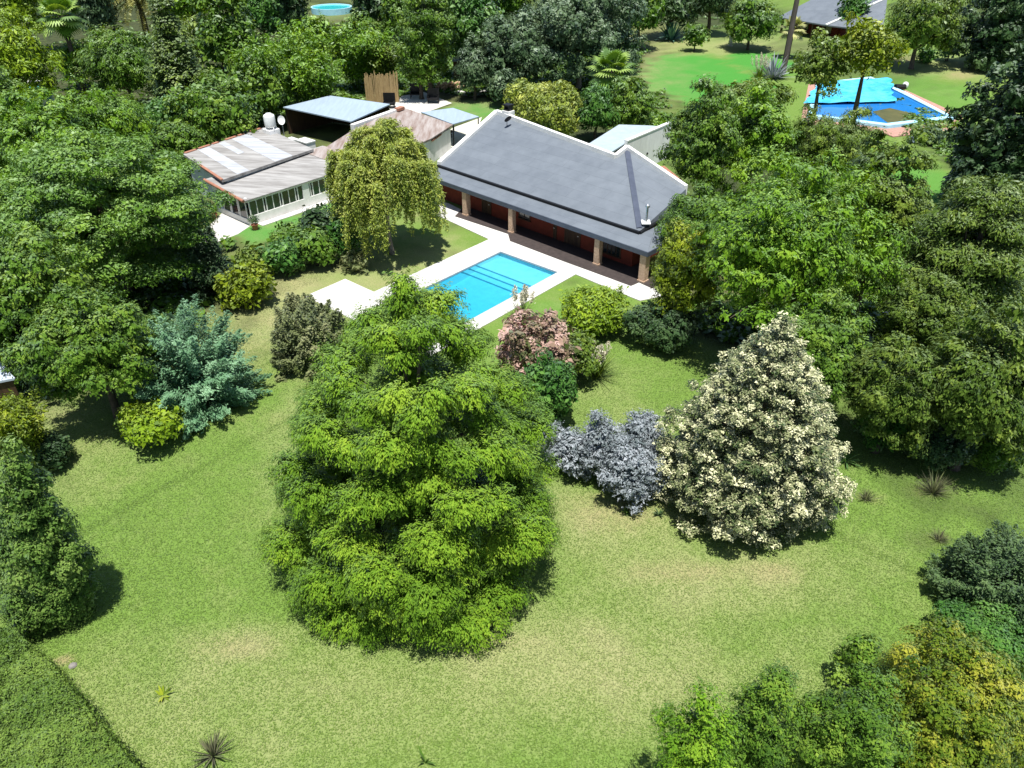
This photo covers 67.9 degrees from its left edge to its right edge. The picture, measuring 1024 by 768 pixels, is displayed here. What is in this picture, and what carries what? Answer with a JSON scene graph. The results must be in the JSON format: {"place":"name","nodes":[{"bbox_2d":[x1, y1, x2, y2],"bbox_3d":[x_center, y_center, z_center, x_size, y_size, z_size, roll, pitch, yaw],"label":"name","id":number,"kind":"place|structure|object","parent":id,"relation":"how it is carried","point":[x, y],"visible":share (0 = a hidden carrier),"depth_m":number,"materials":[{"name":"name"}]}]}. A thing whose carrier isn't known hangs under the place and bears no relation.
{"place":"outdoors","nodes":[
{"label":"outdoors","id":0,"kind":"place"},
{"bbox_2d":[0,0,1023,767],"bbox_3d":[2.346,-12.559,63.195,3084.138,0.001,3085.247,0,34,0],"label":"lawn","id":1,"kind":"structure","parent":0,"point":[674,68],"depth_m":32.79,"materials":[{"name":"green plant"}]},
{"bbox_2d":[0,0,47,34],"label":"broadleaf tree","id":2,"kind":"object","parent":1,"relation":"on","point":[28,7],"visible":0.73,"depth_m":119.55,"materials":[{"name":"green plant"}]},
{"bbox_2d":[0,382,51,470],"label":"bush","id":3,"kind":"object","parent":1,"relation":"on","point":[19,419],"visible":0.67,"depth_m":36.18,"materials":[{"name":"green plant"}]},
{"bbox_2d":[0,6,68,101],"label":"broadleaf tree","id":4,"kind":"object","parent":1,"relation":"on","point":[27,55],"visible":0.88,"depth_m":84.70,"materials":[{"name":"green plant"}]},
{"bbox_2d":[0,83,96,180],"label":"broadleaf tree","id":5,"kind":"object","parent":1,"relation":"on","point":[26,124],"visible":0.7,"depth_m":62.53,"materials":[{"name":"green plant"}]},
{"bbox_2d":[0,433,105,641],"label":"column cypress","id":6,"kind":"object","parent":1,"relation":"on","point":[46,568],"depth_m":27.99,"materials":[{"name":"green plant"}]},
{"bbox_2d":[30,429,76,471],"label":"shrub","id":7,"kind":"object","parent":1,"relation":"on","point":[54,447],"visible":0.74,"depth_m":37.48,"materials":[{"name":"green plant"}]},
{"bbox_2d":[0,221,111,360],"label":"broadleaf tree","id":8,"kind":"object","parent":1,"relation":"on","point":[26,291],"visible":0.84,"depth_m":40.07,"materials":[{"name":"green plant"}]},
{"bbox_2d":[36,0,89,92],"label":"fan palm","id":9,"kind":"object","parent":1,"relation":"on","point":[64,26],"visible":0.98,"depth_m":97.45,"materials":[{"name":"green plant"}]},
{"bbox_2d":[50,38,92,88],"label":"broadleaf tree","id":10,"kind":"object","parent":1,"relation":"on","point":[65,72],"visible":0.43,"depth_m":100.99,"materials":[{"name":"green plant"}]},
{"bbox_2d":[0,626,143,767],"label":"clipped hedge","id":11,"kind":"object","parent":1,"relation":"on","point":[75,724],"visible":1,"depth_m":24.84,"materials":[{"name":"green plant"}]},
{"bbox_2d":[0,283,170,418],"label":"broadleaf tree","id":12,"kind":"object","parent":1,"relation":"on","point":[88,340],"visible":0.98,"depth_m":37.75,"materials":[{"name":"green plant"}]},
{"bbox_2d":[71,0,122,36],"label":"broadleaf tree","id":13,"kind":"object","parent":1,"relation":"on","point":[94,13],"visible":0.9,"depth_m":120.94,"materials":[{"name":"green plant"}]},
{"bbox_2d":[58,71,159,167],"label":"broadleaf tree","id":14,"kind":"object","parent":1,"relation":"on","point":[115,113],"visible":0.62,"depth_m":68.00,"materials":[{"name":"green plant"}]},
{"bbox_2d":[69,24,157,102],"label":"broadleaf tree","id":15,"kind":"object","parent":1,"relation":"on","point":[118,59],"visible":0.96,"depth_m":89.35,"materials":[{"name":"green plant"}]},
{"bbox_2d":[0,125,235,303],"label":"cedar tree","id":16,"kind":"object","parent":1,"relation":"on","point":[75,177],"visible":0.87,"depth_m":48.18,"materials":[{"name":"green plant"}]},
{"bbox_2d":[113,393,186,448],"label":"bush","id":17,"kind":"object","parent":1,"relation":"on","point":[147,424],"visible":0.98,"depth_m":38.63,"materials":[{"name":"green plant"}]},
{"bbox_2d":[141,0,221,105],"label":"tree","id":18,"kind":"object","parent":1,"relation":"on","point":[173,56],"visible":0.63,"depth_m":80.78,"materials":[{"name":"green plant"}]},
{"bbox_2d":[148,121,216,174],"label":"broadleaf tree","id":19,"kind":"object","parent":1,"relation":"on","point":[181,137],"visible":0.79,"depth_m":72.08,"materials":[{"name":"green plant"}]},
{"bbox_2d":[120,294,272,441],"bbox_3d":[-17.759,-1.591,41.571,8.198,6.364,8.229,0,34,0],"label":"juniper bush","id":20,"kind":"object","parent":1,"relation":"on","point":[201,374],"visible":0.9,"depth_m":41.02,"materials":[{"name":"blue plant"}]},
{"bbox_2d":[156,68,263,141],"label":"broadleaf tree","id":21,"kind":"object","parent":1,"relation":"on","point":[229,111],"visible":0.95,"depth_m":74.54,"materials":[{"name":"green plant"}]},
{"bbox_2d":[180,226,241,307],"bbox_3d":[-20.563,-8.189,52.198,4.012,5.387,3.832,0,34,0],"label":"upright shrub","id":22,"kind":"object","parent":1,"relation":"on","point":[217,260],"visible":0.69,"depth_m":51.40,"materials":[{"name":"green plant"}]},
{"bbox_2d":[186,0,263,74],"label":"broadleaf tree","id":23,"kind":"object","parent":1,"relation":"on","point":[218,37],"visible":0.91,"depth_m":92.78,"materials":[{"name":"green plant"}]},
{"bbox_2d":[211,258,277,312],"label":"shrub","id":24,"kind":"object","parent":1,"relation":"on","point":[244,280],"visible":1,"depth_m":51.05,"materials":[{"name":"green plant"}]},
{"bbox_2d":[230,0,285,45],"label":"broadleaf tree","id":25,"kind":"object","parent":1,"relation":"on","point":[259,10],"visible":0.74,"depth_m":121.87,"materials":[{"name":"green plant"}]},
{"bbox_2d":[183,128,334,225],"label":"garden room","id":26,"kind":"object","parent":1,"relation":"on","point":[255,170],"visible":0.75,"depth_m":67.97,"materials":[{"name":"grey metal"}]},
{"bbox_2d":[222,54,295,127],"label":"broadleaf tree","id":27,"kind":"object","parent":1,"relation":"on","point":[268,94],"visible":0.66,"depth_m":84.10,"materials":[{"name":"green plant"}]},
{"bbox_2d":[226,35,292,127],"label":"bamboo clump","id":28,"kind":"object","parent":1,"relation":"on","point":[269,56],"visible":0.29,"depth_m":84.30,"materials":[{"name":"green plant"}]},
{"bbox_2d":[255,236,306,276],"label":"shrub","id":29,"kind":"object","parent":1,"relation":"on","point":[283,256],"visible":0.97,"depth_m":55.25,"materials":[{"name":"green plant"}]},
{"bbox_2d":[258,20,324,104],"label":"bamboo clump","id":30,"kind":"object","parent":1,"relation":"on","point":[288,41],"visible":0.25,"depth_m":92.15,"materials":[{"name":"green plant"}]},
{"bbox_2d":[268,292,347,382],"bbox_3d":[-12.111,-3.214,45.573,5.472,4.565,5.759,0,34,0],"label":"wispy shrub","id":31,"kind":"object","parent":1,"relation":"on","point":[305,315],"visible":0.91,"depth_m":44.65,"materials":[{"name":"green plant"}]},
{"bbox_2d":[288,11,334,57],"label":"broadleaf tree","id":32,"kind":"object","parent":1,"relation":"on","point":[320,27],"visible":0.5,"depth_m":116.48,"materials":[{"name":"green plant"}]},
{"bbox_2d":[281,43,346,102],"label":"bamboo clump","id":33,"kind":"object","parent":1,"relation":"on","point":[302,77],"visible":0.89,"depth_m":88.63,"materials":[{"name":"green plant"}]},
{"bbox_2d":[286,222,341,266],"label":"shrub","id":34,"kind":"object","parent":1,"relation":"on","point":[316,244],"visible":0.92,"depth_m":56.17,"materials":[{"name":"green plant"}]},
{"bbox_2d":[283,96,389,133],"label":"carport","id":35,"kind":"object","parent":1,"relation":"on","point":[305,115],"visible":0.75,"depth_m":85.98,"materials":[{"name":"black metal"}]},
{"bbox_2d":[325,214,363,259],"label":"shrub","id":36,"kind":"object","parent":1,"relation":"on","point":[336,234],"visible":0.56,"depth_m":56.83,"materials":[{"name":"green plant"}]},
{"bbox_2d":[320,19,397,92],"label":"bamboo clump","id":37,"kind":"object","parent":1,"relation":"on","point":[342,46],"visible":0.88,"depth_m":99.92,"materials":[{"name":"green plant"}]},
{"bbox_2d":[364,71,398,102],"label":"cane screen","id":38,"kind":"object","parent":1,"relation":"on","point":[381,83],"visible":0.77,"depth_m":97.38,"materials":[{"name":"beige wicker"}]},
{"bbox_2d":[322,117,450,260],"bbox_3d":[-9.412,-14.590,56.915,9.294,10.701,9.884,0,34,0],"label":"weeping willow","id":39,"kind":"object","parent":1,"relation":"on","point":[389,162],"visible":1,"depth_m":54.13,"materials":[{"name":"green plant"}]},
{"bbox_2d":[327,108,452,161],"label":"lean to","id":40,"kind":"object","parent":1,"relation":"on","point":[434,135],"visible":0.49,"depth_m":79.53,"materials":[{"name":"metal"}]},
{"bbox_2d":[374,0,408,42],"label":"broadleaf tree","id":41,"kind":"object","parent":1,"relation":"on","point":[392,10],"visible":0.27,"depth_m":113.55,"materials":[{"name":"green plant"}]},
{"bbox_2d":[252,264,562,661],"bbox_3d":[-4.187,1.935,29.659,12.820,13.863,12.442,0,34,0],"label":"swamp cypress","id":42,"kind":"object","parent":1,"relation":"on","point":[399,455],"visible":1,"depth_m":27.76,"materials":[{"name":"green plant"}]},
{"bbox_2d":[389,20,448,99],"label":"broadleaf tree","id":43,"kind":"object","parent":1,"relation":"on","point":[419,76],"visible":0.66,"depth_m":95.95,"materials":[{"name":"green plant"}]},
{"bbox_2d":[391,0,459,97],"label":"broadleaf tree","id":44,"kind":"object","parent":1,"relation":"on","point":[437,17],"visible":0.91,"depth_m":94.24,"materials":[{"name":"green plant"}]},
{"bbox_2d":[310,239,575,352],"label":"pool deck","id":45,"kind":"structure","parent":1,"relation":"on","point":[344,295],"depth_m":55.07,"materials":[{"name":"beige concrete"}]},
{"bbox_2d":[419,251,556,339],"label":"swimming pool","id":46,"kind":"structure","parent":45,"relation":"in","point":[488,283],"depth_m":57.09,"materials":[{"name":"blue liquid"}]},
{"bbox_2d":[448,30,491,100],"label":"broadleaf tree","id":47,"kind":"object","parent":1,"relation":"on","point":[471,69],"visible":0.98,"depth_m":95.94,"materials":[{"name":"green plant"}]},
{"bbox_2d":[445,0,504,59],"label":"broadleaf tree","id":48,"kind":"object","parent":1,"relation":"on","point":[471,15],"visible":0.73,"depth_m":101.77,"materials":[{"name":"green plant"}]},
{"bbox_2d":[0,3,1023,767],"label":"undergrowth","id":49,"kind":"object","parent":1,"relation":"on","point":[164,301],"visible":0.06,"depth_m":55.71,"materials":[{"name":"green plant"}]},
{"bbox_2d":[479,4,557,86],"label":"eucalyptus tree","id":50,"kind":"object","parent":1,"relation":"on","point":[508,44],"visible":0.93,"depth_m":95.24,"materials":[{"name":"green plant"}]},
{"bbox_2d":[492,306,583,373],"bbox_3d":[1.549,-2.129,43.923,5.451,4.617,5.469,0,34,0],"label":"flowering shrub","id":51,"kind":"object","parent":1,"relation":"on","point":[519,338],"visible":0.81,"depth_m":42.77,"materials":[{"name":"pink plant"}]},
{"bbox_2d":[501,77,583,135],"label":"broadleaf tree","id":52,"kind":"object","parent":1,"relation":"on","point":[549,106],"visible":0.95,"depth_m":78.49,"materials":[{"name":"green plant"}]},
{"bbox_2d":[513,344,580,425],"bbox_3d":[1.823,0.451,39.931,3.802,4.817,3.264,-29,43,-35],"label":"shrub","id":53,"kind":"object","parent":1,"relation":"on","point":[556,389],"visible":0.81,"depth_m":39.01,"materials":[{"name":"green plant"}]},
{"bbox_2d":[437,103,687,287],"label":"house","id":54,"kind":"structure","parent":1,"relation":"on","point":[557,195],"depth_m":61.97,"materials":[{"name":"grey tile"}]},
{"bbox_2d":[537,419,594,481],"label":"lavender bush","id":55,"kind":"object","parent":1,"relation":"on","point":[563,449],"visible":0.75,"depth_m":36.83,"materials":[{"name":"grey plant"}]},
{"bbox_2d":[558,324,604,378],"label":"shrub","id":56,"kind":"object","parent":1,"relation":"on","point":[583,341],"visible":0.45,"depth_m":43.28,"materials":[{"name":"green plant"}]},
{"bbox_2d":[519,0,648,90],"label":"eucalyptus tree","id":57,"kind":"object","parent":1,"relation":"on","point":[589,28],"visible":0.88,"depth_m":96.12,"materials":[{"name":"green plant"}]},
{"bbox_2d":[558,284,632,336],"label":"grassy shrub","id":58,"kind":"object","parent":1,"relation":"on","point":[594,308],"visible":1,"depth_m":47.85,"materials":[{"name":"green plant"}]},
{"bbox_2d":[572,81,622,140],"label":"broadleaf tree","id":59,"kind":"object","parent":1,"relation":"on","point":[596,112],"visible":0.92,"depth_m":81.32,"materials":[{"name":"green plant"}]},
{"bbox_2d":[570,409,634,488],"bbox_3d":[4.389,3.014,36.508,3.316,4.404,3.337,0,34,0],"label":"lavender bush","id":60,"kind":"object","parent":1,"relation":"on","point":[600,438],"visible":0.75,"depth_m":35.97,"materials":[{"name":"grey plant"}]},
{"bbox_2d":[587,47,635,95],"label":"fan palm","id":61,"kind":"object","parent":1,"relation":"on","point":[609,57],"visible":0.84,"depth_m":86.78,"materials":[{"name":"green plant"}]},
{"bbox_2d":[589,121,670,162],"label":"outbuilding","id":62,"kind":"structure","parent":1,"relation":"on","point":[646,140],"depth_m":75.54,"materials":[{"name":"white metal"}]},
{"bbox_2d":[608,74,657,124],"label":"broadleaf tree","id":63,"kind":"object","parent":1,"relation":"on","point":[633,104],"visible":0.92,"depth_m":81.48,"materials":[{"name":"green plant"}]},
{"bbox_2d":[594,431,674,515],"bbox_3d":[5.702,4.108,35.613,3.841,3.593,3.457,0,34,0],"label":"lavender bush","id":64,"kind":"object","parent":1,"relation":"on","point":[633,478],"visible":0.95,"depth_m":34.74,"materials":[{"name":"grey plant"}]},
{"bbox_2d":[614,407,666,454],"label":"lavender bush","id":65,"kind":"object","parent":1,"relation":"on","point":[644,423],"visible":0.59,"depth_m":36.43,"materials":[{"name":"grey plant"}]},
{"bbox_2d":[622,296,707,353],"bbox_3d":[9.645,-3.796,47.723,4.916,3.119,4.900,19,38,25],"label":"shrub","id":66,"kind":"object","parent":1,"relation":"on","point":[670,329],"visible":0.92,"depth_m":46.50,"materials":[{"name":"green plant"}]},
{"bbox_2d":[657,0,704,38],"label":"broadleaf tree","id":67,"kind":"object","parent":1,"relation":"on","point":[683,11],"visible":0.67,"depth_m":131.19,"materials":[{"name":"green plant"}]},
{"bbox_2d":[647,217,724,315],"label":"broadleaf tree","id":68,"kind":"object","parent":1,"relation":"on","point":[673,277],"visible":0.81,"depth_m":45.45,"materials":[{"name":"green plant"}]},
{"bbox_2d":[653,179,735,241],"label":"broadleaf tree","id":69,"kind":"object","parent":1,"relation":"on","point":[686,208],"visible":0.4,"depth_m":53.09,"materials":[{"name":"green plant"}]},
{"bbox_2d":[648,676,748,767],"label":"young tree","id":70,"kind":"object","parent":1,"relation":"on","point":[692,747],"visible":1,"depth_m":20.84,"materials":[{"name":"green plant"}]},
{"bbox_2d":[653,72,744,198],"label":"broadleaf tree","id":71,"kind":"object","parent":1,"relation":"on","point":[700,147],"visible":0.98,"depth_m":60.74,"materials":[{"name":"green plant"}]},
{"bbox_2d":[703,77,800,116],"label":"broadleaf tree","id":72,"kind":"object","parent":1,"relation":"on","point":[784,94],"visible":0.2,"depth_m":86.77,"materials":[{"name":"green plant"}]},
{"bbox_2d":[718,0,787,49],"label":"broadleaf tree","id":73,"kind":"object","parent":1,"relation":"on","point":[751,18],"visible":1,"depth_m":122.88,"materials":[{"name":"green plant"}]},
{"bbox_2d":[651,310,857,550],"bbox_3d":[10.755,1.551,33.154,8.790,10.583,7.904,0,34,0],"label":"variegated conifer","id":74,"kind":"object","parent":1,"relation":"on","point":[764,414],"visible":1,"depth_m":32.04,"materials":[{"name":"beige plant"}]},
{"bbox_2d":[713,77,805,203],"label":"broadleaf tree","id":75,"kind":"object","parent":1,"relation":"on","point":[765,127],"visible":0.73,"depth_m":61.47,"materials":[{"name":"green plant"}]},
{"bbox_2d":[720,658,808,767],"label":"young tree","id":76,"kind":"object","parent":1,"relation":"on","point":[763,707],"visible":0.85,"depth_m":21.87,"materials":[{"name":"green plant"}]},
{"bbox_2d":[683,144,919,336],"bbox_3d":[15.838,-6.975,43.468,12.285,13.152,12.795,0,34,0],"label":"broadleaf tree","id":77,"kind":"object","parent":1,"relation":"on","point":[773,240],"visible":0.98,"depth_m":40.24,"materials":[{"name":"green plant"}]},
{"bbox_2d":[762,284,875,418],"bbox_3d":[15.571,-1.383,39.707,5.753,8.103,6.142,16,37,22],"label":"broadleaf tree","id":78,"kind":"object","parent":1,"relation":"on","point":[830,347],"visible":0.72,"depth_m":37.48,"materials":[{"name":"green plant"}]},
{"bbox_2d":[787,27,851,136],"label":"broadleaf tree","id":79,"kind":"object","parent":1,"relation":"on","point":[819,68],"visible":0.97,"depth_m":76.34,"materials":[{"name":"green plant"}]},
{"bbox_2d":[783,100,876,203],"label":"broadleaf tree","id":80,"kind":"object","parent":1,"relation":"on","point":[828,133],"visible":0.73,"depth_m":61.13,"materials":[{"name":"green plant"}]},
{"bbox_2d":[780,0,886,38],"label":"house","id":81,"kind":"structure","parent":1,"relation":"on","point":[813,14],"depth_m":135.60,"materials":[{"name":"grey tile"}]},
{"bbox_2d":[780,661,922,767],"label":"shrub","id":82,"kind":"object","parent":1,"relation":"on","point":[843,734],"visible":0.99,"depth_m":21.83,"materials":[{"name":"green plant"}]},
{"bbox_2d":[829,630,883,692],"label":"shrub","id":83,"kind":"object","parent":1,"relation":"on","point":[863,649],"visible":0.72,"depth_m":26.80,"materials":[{"name":"green plant"}]},
{"bbox_2d":[830,10,911,120],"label":"broadleaf tree","id":84,"kind":"object","parent":1,"relation":"on","point":[868,39],"visible":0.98,"depth_m":74.45,"materials":[{"name":"green plant"}]},
{"bbox_2d":[850,407,915,452],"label":"shrub","id":85,"kind":"object","parent":1,"relation":"on","point":[898,425],"visible":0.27,"depth_m":38.49,"materials":[{"name":"green plant"}]},
{"bbox_2d":[841,121,942,317],"bbox_3d":[22.563,-9.634,47.102,6.077,13.487,6.305,0,34,0],"label":"broadleaf tree","id":86,"kind":"object","parent":1,"relation":"on","point":[902,207],"visible":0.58,"depth_m":44.46,"materials":[{"name":"green plant"}]},
{"bbox_2d":[837,329,953,458],"bbox_3d":[18.996,0.651,37.472,6.195,7.236,5.672,0,34,0],"label":"broadleaf tree","id":87,"kind":"object","parent":1,"relation":"on","point":[901,384],"visible":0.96,"depth_m":36.00,"materials":[{"name":"green plant"}]},
{"bbox_2d":[884,0,970,69],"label":"broadleaf tree","id":88,"kind":"object","parent":1,"relation":"on","point":[923,22],"visible":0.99,"depth_m":109.20,"materials":[{"name":"green plant"}]},
{"bbox_2d":[870,267,988,369],"bbox_3d":[22.663,-2.571,41.585,6.087,7.965,6.364,0,34,0],"label":"broadleaf tree","id":89,"kind":"object","parent":1,"relation":"on","point":[928,320],"visible":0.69,"depth_m":39.72,"materials":[{"name":"green plant"}]},
{"bbox_2d":[891,714,976,767],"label":"shrub","id":90,"kind":"object","parent":1,"relation":"on","point":[940,762],"visible":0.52,"depth_m":22.25,"materials":[{"name":"green plant"}]},
{"bbox_2d":[903,416,981,471],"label":"shrub","id":91,"kind":"object","parent":1,"relation":"on","point":[948,448],"visible":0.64,"depth_m":37.04,"materials":[{"name":"green plant"}]},
{"bbox_2d":[863,613,1023,767],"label":"golden shrub","id":92,"kind":"object","parent":1,"relation":"on","point":[974,698],"visible":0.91,"depth_m":22.75,"materials":[{"name":"yellow plant"}]},
{"bbox_2d":[866,170,1023,345],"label":"broadleaf tree","id":93,"kind":"object","parent":1,"relation":"on","point":[976,214],"visible":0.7,"depth_m":39.73,"materials":[{"name":"green plant"}]},
{"bbox_2d":[921,294,1023,471],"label":"broadleaf tree","id":94,"kind":"object","parent":1,"relation":"on","point":[983,385],"visible":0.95,"depth_m":34.21,"materials":[{"name":"green plant"}]},
{"bbox_2d":[923,519,1023,637],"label":"yew bush","id":95,"kind":"object","parent":1,"relation":"on","point":[1001,569],"visible":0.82,"depth_m":30.38,"materials":[{"name":"green plant"}]},
{"bbox_2d":[930,591,1023,683],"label":"shrub","id":96,"kind":"object","parent":1,"relation":"on","point":[1001,634],"visible":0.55,"depth_m":28.53,"materials":[{"name":"green plant"}]},
{"bbox_2d":[933,40,1023,206],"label":"pine tree","id":97,"kind":"object","parent":1,"relation":"on","point":[1000,148],"visible":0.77,"depth_m":60.13,"materials":[{"name":"green plant"}]},
{"bbox_2d":[950,0,1023,71],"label":"pine tree","id":98,"kind":"object","parent":1,"relation":"on","point":[997,31],"visible":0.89,"depth_m":110.09,"materials":[{"name":"green plant"}]},
{"bbox_2d":[963,426,1023,474],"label":"shrub","id":99,"kind":"object","parent":1,"relation":"on","point":[989,458],"visible":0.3,"depth_m":37.08,"materials":[{"name":"green plant"}]},
{"bbox_2d":[437,202,660,300],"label":"house path","id":100,"kind":"structure","parent":0,"point":[639,292],"depth_m":59.04,"materials":[{"name":"beige concrete"}]},
{"bbox_2d":[801,84,959,136],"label":"brick paving","id":101,"kind":"structure","parent":0,"point":[897,132],"depth_m":90.48,"materials":[{"name":"pink brick"}]},
{"bbox_2d":[806,77,954,128],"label":"raised pool","id":102,"kind":"structure","parent":101,"relation":"on","point":[889,114],"depth_m":94.23,"materials":[{"name":"blue liquid"}]},
{"bbox_2d":[804,77,896,102],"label":"pool cover","id":103,"kind":"object","parent":102,"relation":"on","point":[877,90],"visible":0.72,"depth_m":100.70,"materials":[{"name":"blue plastic"}]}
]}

